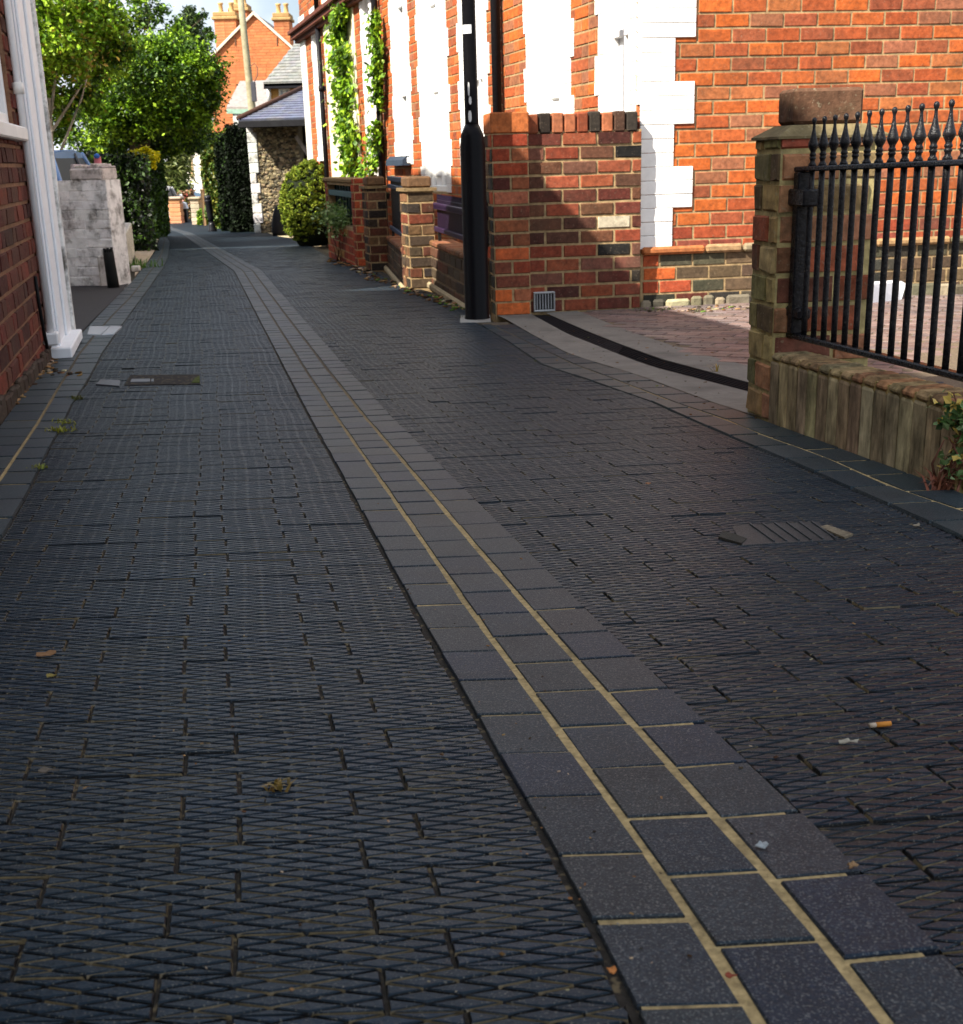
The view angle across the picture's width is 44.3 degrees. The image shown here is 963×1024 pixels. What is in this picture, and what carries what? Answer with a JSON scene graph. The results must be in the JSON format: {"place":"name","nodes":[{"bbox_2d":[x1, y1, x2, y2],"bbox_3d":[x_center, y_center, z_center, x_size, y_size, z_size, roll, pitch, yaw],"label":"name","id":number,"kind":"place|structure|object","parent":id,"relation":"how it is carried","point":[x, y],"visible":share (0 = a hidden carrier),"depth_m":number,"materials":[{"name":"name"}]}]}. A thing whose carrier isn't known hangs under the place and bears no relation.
{"place":"outdoors","nodes":[
{"label":"outdoors","id":0,"kind":"place"},
{"bbox_2d":[52,0,299,151],"label":"sky","id":1,"kind":"structure","parent":0,"point":[264,9],"materials":[{"name":"white"}]},
{"bbox_2d":[168,237,200,248],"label":"road","id":2,"kind":"structure","parent":0,"point":[182,243],"depth_m":17.41,"materials":[{"name":"grey asphalt"}]},
{"bbox_2d":[167,219,272,237],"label":"road end","id":3,"kind":"structure","parent":0,"point":[200,230],"depth_m":24.58,"materials":[{"name":"grey asphalt"}]},
{"bbox_2d":[167,186,182,216],"bbox_3d":[-9.795,-9.291,35.741,1.424,1.023,2.828,-3,17,-5],"label":"parked car","id":4,"kind":"object","parent":3,"relation":"on","point":[172,192],"visible":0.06,"depth_m":35.59,"materials":[{"name":"paint"}]},
{"bbox_2d":[168,196,184,222],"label":"garden wall","id":5,"kind":"structure","parent":3,"relation":"on","point":[176,213],"depth_m":34.38,"materials":[{"name":"brick"}]},
{"bbox_2d":[182,202,188,221],"bbox_3d":[-8.746,-8.851,34.956,0.176,0.570,0.240,-2,17,0],"label":"wheelie bin","id":6,"kind":"object","parent":3,"relation":"on","point":[185,207],"visible":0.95,"depth_m":34.88,"materials":[{"name":"plastic"}]},
{"bbox_2d":[188,186,200,196],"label":"parked car","id":7,"kind":"object","parent":3,"relation":"on","point":[196,194],"visible":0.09,"depth_m":42.05,"materials":[{"name":"paint"}]},
{"bbox_2d":[199,189,206,225],"bbox_3d":[-7.506,-8.200,31.968,0.110,1.000,0.110,-2,17,0],"label":"fence post","id":8,"kind":"object","parent":3,"relation":"on","point":[203,204],"visible":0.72,"depth_m":31.91,"materials":[{"name":"brown wood"}]},
{"bbox_2d":[204,195,216,231],"bbox_3d":[-5.821,-6.393,25.391,0.200,0.770,0.200,-5,17,1],"label":"bollard","id":9,"kind":"object","parent":3,"relation":"on","point":[209,211],"visible":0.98,"depth_m":25.33,"materials":[{"name":"black metal"}]},
{"bbox_2d":[201,235,297,247],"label":"road","id":10,"kind":"structure","parent":0,"point":[243,241],"depth_m":17.89,"materials":[{"name":"grey asphalt"}]},
{"bbox_2d":[82,238,747,413],"bbox_3d":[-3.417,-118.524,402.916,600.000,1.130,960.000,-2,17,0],"label":"ground","id":11,"kind":"structure","parent":0,"point":[133,276],"depth_m":4.90,"materials":[{"name":"grey concrete"}]},
{"bbox_2d":[0,0,82,425],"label":"cottage","id":12,"kind":"structure","parent":11,"relation":"on","point":[38,330],"depth_m":4.53,"materials":[{"name":"brick"}]},
{"bbox_2d":[0,60,28,141],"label":"window","id":13,"kind":"structure","parent":12,"relation":"in","point":[8,131],"depth_m":4.31,"materials":[{"name":"white paint"}]},
{"bbox_2d":[54,150,89,180],"bbox_3d":[-4.563,-3.104,12.065,1.527,1.097,3.032,-4,17,-7],"label":"parked car","id":14,"kind":"object","parent":11,"relation":"on","point":[65,160],"visible":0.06,"depth_m":11.36,"materials":[{"name":"paint"}]},
{"bbox_2d":[35,0,147,149],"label":"garden tree","id":15,"kind":"object","parent":11,"relation":"on","point":[68,29],"visible":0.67,"depth_m":14.62,"materials":[{"name":"green plant"}]},
{"bbox_2d":[57,163,134,288],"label":"yard wall","id":16,"kind":"structure","parent":11,"relation":"on","point":[92,212],"depth_m":8.63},
{"bbox_2d":[94,153,101,162],"bbox_3d":[-3.459,-2.748,10.830,0.063,1.020,0.078,-2,17,0],"label":"garden post","id":17,"kind":"object","parent":11,"relation":"on","point":[97,158],"visible":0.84,"depth_m":10.68,"materials":[{"name":"plastic"}]},
{"bbox_2d":[71,284,127,330],"bbox_3d":[-2.328,-1.286,7.281,0.832,0.076,4.110,-9,18,-23],"label":"yard apron","id":18,"kind":"object","parent":11,"relation":"on","point":[91,304],"visible":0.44,"depth_m":7.50,"materials":[{"name":"concrete"}]},
{"bbox_2d":[103,247,118,287],"bbox_3d":[-2.650,-1.748,8.471,0.088,0.285,0.082,-2,17,0],"label":"timber stump","id":19,"kind":"object","parent":18,"relation":"on","point":[110,269],"visible":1,"depth_m":8.44,"materials":[{"name":"brown wood"}]},
{"bbox_2d":[80,150,158,253],"bbox_3d":[-5.574,-4.725,17.837,1.044,1.391,7.135,-7,17,-16],"label":"hedge","id":20,"kind":"object","parent":11,"relation":"on","point":[132,171],"visible":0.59,"depth_m":14.96,"materials":[{"name":"green plant"}]},
{"bbox_2d":[127,144,161,169],"bbox_3d":[-4.360,-4.614,15.428,0.392,0.345,1.052,-13,20,-34],"label":"yellow bush","id":21,"kind":"object","parent":20,"relation":"on","point":[154,157],"visible":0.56,"depth_m":15.35,"materials":[{"name":"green plant"}]},
{"bbox_2d":[52,24,238,169],"bbox_3d":[-5.495,-6.246,19.677,3.053,3.447,3.756,-12,19,-31],"label":"garden tree","id":22,"kind":"object","parent":11,"relation":"on","point":[162,103],"visible":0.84,"depth_m":18.67,"materials":[{"name":"green plant"}]},
{"bbox_2d":[135,239,157,275],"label":"gravel verge","id":23,"kind":"structure","parent":11,"relation":"on","point":[143,255],"depth_m":13.65,"materials":[{"name":"beige gravel"}]},
{"bbox_2d":[131,265,140,271],"bbox_3d":[-2.991,-2.107,10.249,0.070,0.050,0.060,-2,17,0],"label":"box","id":24,"kind":"object","parent":23,"relation":"on","point":[137,268],"visible":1,"depth_m":10.22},
{"bbox_2d":[129,257,166,268],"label":"grass tuft","id":25,"kind":"object","parent":23,"relation":"on","point":[141,264],"visible":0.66,"depth_m":10.88,"materials":[{"name":"green plant"}]},
{"bbox_2d":[146,159,170,238],"bbox_3d":[-6.004,-5.801,21.711,0.362,1.658,1.191,-2,17,0],"label":"green bush","id":26,"kind":"object","parent":11,"relation":"on","point":[159,196],"visible":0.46,"depth_m":21.70,"materials":[{"name":"green plant"}]},
{"bbox_2d":[120,0,216,40],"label":"thin tree","id":27,"kind":"object","parent":11,"relation":"on","point":[143,22],"visible":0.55,"depth_m":29.58,"materials":[{"name":"green plant"}]},
{"bbox_2d":[164,143,199,193],"bbox_3d":[-10.500,-11.878,40.171,2.008,4.229,1.898,-2,17,0],"label":"willow","id":28,"kind":"object","parent":11,"relation":"on","point":[177,174],"visible":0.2,"depth_m":39.92,"materials":[{"name":"green plant"}]},
{"bbox_2d":[177,189,194,218],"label":"red flower bush","id":29,"kind":"object","parent":11,"relation":"on","point":[186,194],"visible":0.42,"depth_m":37.77,"materials":[{"name":"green plant"}]},
{"bbox_2d":[188,197,201,224],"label":"gate pillar","id":30,"kind":"structure","parent":11,"relation":"on","point":[195,205],"depth_m":32.90,"materials":[{"name":"brick"}]},
{"bbox_2d":[188,119,213,192],"bbox_3d":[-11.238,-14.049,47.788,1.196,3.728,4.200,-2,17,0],"label":"white house","id":31,"kind":"structure","parent":11,"relation":"on","point":[196,162],"depth_m":46.07,"materials":[{"name":"paint"}]},
{"bbox_2d":[196,208,208,224],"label":"green bush","id":32,"kind":"object","parent":11,"relation":"on","point":[199,217],"visible":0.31,"depth_m":32.51,"materials":[{"name":"green plant"}]},
{"bbox_2d":[199,136,220,228],"bbox_3d":[-6.365,-7.829,28.385,0.558,2.352,1.220,-2,17,0],"label":"green bush","id":33,"kind":"object","parent":11,"relation":"on","point":[209,180],"visible":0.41,"depth_m":27.88,"materials":[{"name":"green plant"}]},
{"bbox_2d":[213,131,232,230],"bbox_3d":[-5.450,-7.067,25.339,0.440,2.194,0.849,-2,17,0],"label":"column conifer","id":34,"kind":"object","parent":11,"relation":"on","point":[225,208],"depth_m":25.07,"materials":[{"name":"green plant"}]},
{"bbox_2d":[223,122,254,232],"bbox_3d":[-4.756,-6.681,23.893,0.739,2.305,0.846,-2,17,0],"label":"column conifer","id":35,"kind":"object","parent":11,"relation":"on","point":[239,193],"depth_m":23.60,"materials":[{"name":"green plant"}]},
{"bbox_2d":[226,80,266,122],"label":"annex","id":36,"kind":"object","parent":11,"relation":"on","point":[237,105],"visible":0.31,"depth_m":43.26,"materials":[{"name":"paint"}]},
{"bbox_2d":[238,0,257,109],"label":"telegraph pole","id":37,"kind":"object","parent":11,"relation":"on","point":[251,92],"visible":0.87,"depth_m":25.21,"materials":[{"name":"brown wood"}]},
{"bbox_2d":[211,0,294,132],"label":"gabled house","id":38,"kind":"structure","parent":11,"relation":"on","point":[270,45],"depth_m":57.93,"materials":[{"name":"brick"}]},
{"bbox_2d":[236,85,307,232],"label":"outbuilding","id":39,"kind":"structure","parent":11,"relation":"on","point":[276,138],"depth_m":22.47,"materials":[{"name":"grey stone"}]},
{"bbox_2d":[263,43,302,100],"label":"cottage","id":40,"kind":"structure","parent":11,"relation":"on","point":[285,76],"depth_m":29.18,"materials":[{"name":"tile"}]},
{"bbox_2d":[278,88,289,95],"bbox_3d":[-4.859,-10.342,29.182,0.279,0.251,0.065,-2,17,0],"label":"window","id":41,"kind":"structure","parent":40,"relation":"in","point":[281,91],"depth_m":29.15,"materials":[{"name":"white paint"}]},
{"bbox_2d":[287,0,391,247],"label":"terraced house","id":42,"kind":"structure","parent":11,"relation":"on","point":[305,32],"depth_m":13.96,"materials":[{"name":"paint"}]},
{"bbox_2d":[318,2,360,176],"bbox_3d":[-1.560,-4.500,12.775,0.309,1.834,1.410,-7,17,-16],"label":"ivy","id":43,"kind":"object","parent":42,"relation":"attached to","point":[342,88],"visible":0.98,"depth_m":12.63,"materials":[{"name":"green plant"}]},
{"bbox_2d":[353,7,385,177],"bbox_3d":[-1.125,-3.998,11.488,0.244,1.606,1.175,-6,17,-15],"label":"creeper","id":44,"kind":"object","parent":42,"relation":"attached to","point":[376,87],"visible":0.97,"depth_m":11.14,"materials":[{"name":"green plant"}]},
{"bbox_2d":[365,0,376,174],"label":"window","id":45,"kind":"structure","parent":42,"relation":"in","point":[372,110],"depth_m":11.97,"materials":[{"name":"white paint"}]},
{"bbox_2d":[382,0,503,243],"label":"terraced house","id":46,"kind":"structure","parent":11,"relation":"on","point":[423,57],"depth_m":9.83,"materials":[{"name":"paint"}]},
{"bbox_2d":[396,0,410,162],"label":"window","id":47,"kind":"structure","parent":46,"relation":"in","point":[399,3],"depth_m":10.75,"materials":[{"name":"white paint"}]},
{"bbox_2d":[425,0,446,191],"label":"door","id":48,"kind":"structure","parent":46,"relation":"in","point":[433,39],"depth_m":9.75,"materials":[{"name":"white paint"}]},
{"bbox_2d":[475,0,483,131],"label":"window","id":49,"kind":"structure","parent":46,"relation":"in","point":[477,2],"depth_m":8.53,"materials":[{"name":"white paint"}]},
{"bbox_2d":[10,258,940,998],"bbox_3d":[1.057,-5.432,21.869,3.288,1.079,44.049,0,17,5],"label":"fallen debris","id":50,"kind":"object","parent":11,"relation":"on","point":[376,278],"visible":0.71,"depth_m":4.49,"materials":[{"name":"brown plant"}]},
{"bbox_2d":[483,111,641,322],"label":"garden wall","id":51,"kind":"structure","parent":11,"relation":"on","point":[563,195],"depth_m":5.89,"materials":[{"name":"brick"}]},
{"bbox_2d":[497,314,764,418],"bbox_3d":[0.607,-0.512,4.043,0.294,0.150,4.183,-6,17,-13],"label":"driveway edging","id":52,"kind":"object","parent":11,"relation":"on","point":[730,397],"visible":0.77,"depth_m":4.16,"materials":[{"name":"concrete"}]},
{"bbox_2d":[547,311,748,381],"bbox_3d":[0.989,-0.398,3.493,0.267,0.226,5.482,-5,17,-13],"label":"driveway strip","id":53,"kind":"object","parent":11,"relation":"on","point":[656,348],"visible":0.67,"depth_m":4.63,"materials":[{"name":"concrete"}]},
{"bbox_2d":[490,0,962,306],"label":"terraced house","id":54,"kind":"structure","parent":11,"relation":"on","point":[699,86],"depth_m":6.02,"materials":[{"name":"brick"}]},
{"bbox_2d":[543,0,564,113],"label":"door","id":55,"kind":"structure","parent":54,"relation":"in","point":[553,35],"depth_m":7.21,"materials":[{"name":"white paint"}]},
{"bbox_2d":[611,0,629,111],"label":"door","id":56,"kind":"structure","parent":54,"relation":"in","point":[619,8],"depth_m":6.21,"materials":[{"name":"white paint"}]},
{"bbox_2d":[746,87,887,421],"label":"gate pillar","id":57,"kind":"structure","parent":11,"relation":"on","point":[783,151],"depth_m":2.92,"materials":[{"name":"brick"}]},
{"bbox_2d":[786,99,962,381],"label":"railings","id":58,"kind":"object","parent":57,"relation":"attached to","point":[805,197],"visible":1,"depth_m":2.52,"materials":[{"name":"black metal"}]},
{"bbox_2d":[768,351,962,493],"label":"wall","id":59,"kind":"structure","parent":11,"relation":"on","point":[887,418],"depth_m":2.54,"materials":[{"name":"stone"}]},
{"bbox_2d":[926,389,962,491],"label":"climbing plant","id":60,"kind":"object","parent":59,"relation":"attached to","point":[953,410],"visible":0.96,"depth_m":2.19,"materials":[{"name":"green plant"}]},
{"bbox_2d":[0,236,962,1023],"bbox_3d":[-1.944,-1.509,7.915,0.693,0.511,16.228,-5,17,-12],"label":"road","id":61,"kind":"structure","parent":0,"point":[98,946],"depth_m":1.16,"materials":[{"name":"grey brick"}]},
{"bbox_2d":[36,650,55,656],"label":"fallen leaf","id":62,"kind":"object","parent":61,"relation":"on","point":[46,653],"visible":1,"depth_m":1.45,"materials":[{"name":"brown plant"}]},
{"bbox_2d":[38,767,58,772],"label":"fallen leaf","id":63,"kind":"object","parent":61,"relation":"on","point":[43,769],"visible":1,"depth_m":1.12,"materials":[{"name":"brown plant"}]},
{"bbox_2d":[46,673,56,677],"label":"fallen leaf","id":64,"kind":"object","parent":61,"relation":"on","point":[50,675],"visible":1,"depth_m":1.37,"materials":[{"name":"yellow plant"}]},
{"bbox_2d":[45,424,76,432],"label":"grass tuft","id":65,"kind":"object","parent":61,"relation":"on","point":[60,429],"visible":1,"depth_m":3.19,"materials":[{"name":"green plant"}]},
{"bbox_2d":[67,394,85,399],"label":"grass tuft","id":66,"kind":"object","parent":61,"relation":"on","point":[74,397],"visible":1,"depth_m":3.77,"materials":[{"name":"green plant"}]},
{"bbox_2d":[0,239,164,518],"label":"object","id":67,"kind":"object","parent":61,"relation":"on","point":[30,434],"visible":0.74,"depth_m":3.57,"materials":[{"name":"grey concrete"}]},
{"bbox_2d":[0,237,169,540],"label":"kerb","id":68,"kind":"structure","parent":61,"relation":"on","point":[39,442],"depth_m":3.67,"materials":[{"name":"grey stone"}]},
{"bbox_2d":[26,463,47,468],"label":"grass tuft","id":69,"kind":"object","parent":68,"relation":"on","point":[39,466],"visible":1,"depth_m":2.68,"materials":[{"name":"green plant"}]},
{"bbox_2d":[51,418,76,424],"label":"grass tuft","id":70,"kind":"object","parent":68,"relation":"on","point":[70,421],"visible":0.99,"depth_m":3.34,"materials":[{"name":"green plant"}]},
{"bbox_2d":[88,326,121,334],"bbox_3d":[-1.845,-0.892,5.805,0.156,0.017,0.453,-6,17,-15],"label":"cover plate","id":71,"kind":"object","parent":68,"relation":"on","point":[100,330],"visible":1,"depth_m":5.77,"materials":[{"name":"paint"}]},
{"bbox_2d":[96,374,200,386],"bbox_3d":[-1.149,-0.463,4.154,0.393,0.019,0.298,-2,17,0],"label":"manhole cover","id":72,"kind":"object","parent":61,"relation":"on","point":[152,380],"visible":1,"depth_m":4.12,"materials":[{"name":"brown metal"}]},
{"bbox_2d":[166,5,231,199],"bbox_3d":[-8.646,-12.057,36.000,2.216,6.256,2.005,-2,17,0],"label":"tall conifer","id":73,"kind":"object","parent":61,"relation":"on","point":[188,10],"visible":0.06,"depth_m":35.12,"materials":[{"name":"green plant"}]},
{"bbox_2d":[261,777,296,792],"bbox_3d":[-0.185,0.247,1.077,0.035,0.010,0.023,-2,17,0],"label":"grass tuft","id":74,"kind":"object","parent":61,"relation":"on","point":[277,785],"visible":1,"depth_m":1.07,"materials":[{"name":"brown plant"}]},
{"bbox_2d":[322,177,359,264],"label":"planter wall","id":75,"kind":"structure","parent":61,"relation":"on","point":[337,189],"depth_m":10.89,"materials":[{"name":"brick"}]},
{"bbox_2d":[309,198,352,261],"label":"planter plants","id":76,"kind":"object","parent":75,"relation":"in","point":[334,216],"visible":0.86,"depth_m":10.74,"materials":[{"name":"green plant"}]},
{"bbox_2d":[350,178,365,266],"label":"brick pier","id":77,"kind":"structure","parent":61,"relation":"on","point":[357,223],"depth_m":10.00,"materials":[{"name":"red brick"}]},
{"bbox_2d":[359,176,388,273],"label":"brick pier","id":78,"kind":"structure","parent":61,"relation":"on","point":[374,207],"depth_m":9.30,"materials":[{"name":"brown brick"}]},
{"bbox_2d":[384,235,406,287],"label":"wall","id":79,"kind":"structure","parent":61,"relation":"on","point":[394,270],"depth_m":8.57,"materials":[{"name":"brick"}]},
{"bbox_2d":[387,176,402,236],"bbox_3d":[-0.585,-2.148,8.457,0.034,0.473,1.706,-4,17,-8],"label":"slatted fence","id":80,"kind":"object","parent":79,"relation":"on","point":[393,185],"visible":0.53,"depth_m":8.78,"materials":[{"name":"plastic"}]},
{"bbox_2d":[396,176,436,292],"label":"brick pier","id":81,"kind":"structure","parent":61,"relation":"on","point":[417,214],"depth_m":7.59,"materials":[{"name":"brown brick"}]},
{"bbox_2d":[427,239,490,317],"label":"wall","id":82,"kind":"structure","parent":61,"relation":"on","point":[447,269],"depth_m":7.01,"materials":[{"name":"brick"}]},
{"bbox_2d":[433,194,488,241],"bbox_3d":[-0.133,-1.650,6.790,0.034,0.298,1.674,-5,17,-10],"label":"slatted fence","id":83,"kind":"object","parent":82,"relation":"on","point":[449,215],"visible":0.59,"depth_m":7.05,"materials":[{"name":"wood"}]},
{"bbox_2d":[460,0,490,322],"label":"lamp post","id":84,"kind":"object","parent":61,"relation":"on","point":[474,211],"visible":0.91,"depth_m":5.62,"materials":[{"name":"black metal"}]},
{"bbox_2d":[179,230,924,1023],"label":"gutter mortar","id":85,"kind":"object","parent":61,"relation":"on","point":[829,950],"visible":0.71,"depth_m":1.00,"materials":[{"name":"beige concrete"}]},
{"bbox_2d":[725,971,736,978],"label":"fallen leaf","id":86,"kind":"object","parent":85,"relation":"on","point":[728,974],"visible":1,"depth_m":0.78,"materials":[{"name":"brown plant"}]},
{"bbox_2d":[170,226,962,1023],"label":"gutter slabs","id":87,"kind":"structure","parent":61,"relation":"on","point":[852,914],"depth_m":1.06,"materials":[{"name":"grey stone"}]},
{"bbox_2d":[755,840,768,848],"bbox_3d":[0.223,0.265,0.944,0.010,0.004,0.008,-2,17,0],"label":"chewing gum","id":88,"kind":"object","parent":87,"relation":"on","point":[763,845],"visible":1,"depth_m":0.94,"materials":[{"name":"rubber"}]},
{"bbox_2d":[847,861,858,867],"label":"fallen leaf","id":89,"kind":"object","parent":87,"relation":"on","point":[852,864],"visible":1,"depth_m":0.91,"materials":[{"name":"brown plant"}]},
{"bbox_2d":[607,965,616,973],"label":"fallen leaf","id":90,"kind":"object","parent":61,"relation":"on","point":[612,970],"visible":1,"depth_m":0.79,"materials":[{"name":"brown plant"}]},
{"bbox_2d":[481,322,962,510],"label":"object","id":91,"kind":"object","parent":61,"relation":"on","point":[507,323],"visible":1,"depth_m":2.84,"materials":[{"name":"grey concrete"}]},
{"bbox_2d":[482,324,962,538],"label":"kerb","id":92,"kind":"structure","parent":61,"relation":"on","point":[945,518],"depth_m":2.73,"materials":[{"name":"grey concrete"}]},
{"bbox_2d":[914,465,962,490],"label":"grass tuft","id":93,"kind":"object","parent":92,"relation":"on","point":[935,482],"visible":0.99,"depth_m":2.21,"materials":[{"name":"red plant"}]},
{"bbox_2d":[221,245,962,975],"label":"road","id":94,"kind":"structure","parent":0,"point":[787,605],"depth_m":1.76,"materials":[{"name":"grey brick"}]},
{"bbox_2d":[278,158,327,245],"bbox_3d":[-2.204,-3.965,15.178,0.838,1.116,0.867,-2,17,0],"label":"round bush","id":95,"kind":"object","parent":94,"relation":"on","point":[302,192],"visible":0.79,"depth_m":14.91,"materials":[{"name":"green plant"}]},
{"bbox_2d":[718,521,852,545],"bbox_3d":[0.490,0.035,1.942,0.215,0.014,0.129,-3,17,-5],"label":"drain cover","id":96,"kind":"object","parent":94,"relation":"on","point":[751,534],"visible":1,"depth_m":1.93,"materials":[{"name":"grey metal"}]},
{"bbox_2d":[838,738,858,743],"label":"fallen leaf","id":97,"kind":"object","parent":94,"relation":"on","point":[846,740],"visible":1,"depth_m":1.13,"materials":[{"name":"white"}]},
{"bbox_2d":[868,721,891,727],"bbox_3d":[0.395,0.210,1.172,0.023,0.005,0.008,-2,17,0],"label":"cigarette end","id":98,"kind":"object","parent":94,"relation":"on","point":[880,724],"visible":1,"depth_m":1.17,"materials":[{"name":"paper"}]},
{"bbox_2d":[582,294,962,387],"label":"driveway paving","id":99,"kind":"structure","parent":0,"point":[665,324],"depth_m":5.22,"materials":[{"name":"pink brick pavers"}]},
{"bbox_2d":[630,307,678,312],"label":"grass tuft","id":100,"kind":"object","parent":99,"relation":"on","point":[654,310],"visible":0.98,"depth_m":6.00,"materials":[{"name":"green plant"}]},
{"bbox_2d":[873,280,904,302],"bbox_3d":[2.099,-1.145,6.135,0.345,0.101,0.109,-13,20,-34],"label":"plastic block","id":101,"kind":"object","parent":99,"relation":"on","point":[888,290],"depth_m":6.09,"materials":[{"name":"white plastic"}]},
{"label":"drain channel bed","id":102,"kind":"structure","parent":0,"visible":0},
{"bbox_2d":[536,316,747,390],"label":"drain channel ribs","id":103,"kind":"object","parent":102,"relation":"on","point":[600,341],"visible":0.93,"depth_m":4.39,"materials":[{"name":"black metal"}]},
{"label":"right verge","id":104,"kind":"structure","parent":0,"visible":0},
{"bbox_2d":[272,206,285,235],"bbox_3d":[-3.490,-5.014,20.388,0.274,0.500,0.274,-2,17,0],"label":"refuse sack","id":105,"kind":"object","parent":104,"relation":"on","point":[277,227],"visible":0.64,"depth_m":20.30,"materials":[{"name":"plastic"}]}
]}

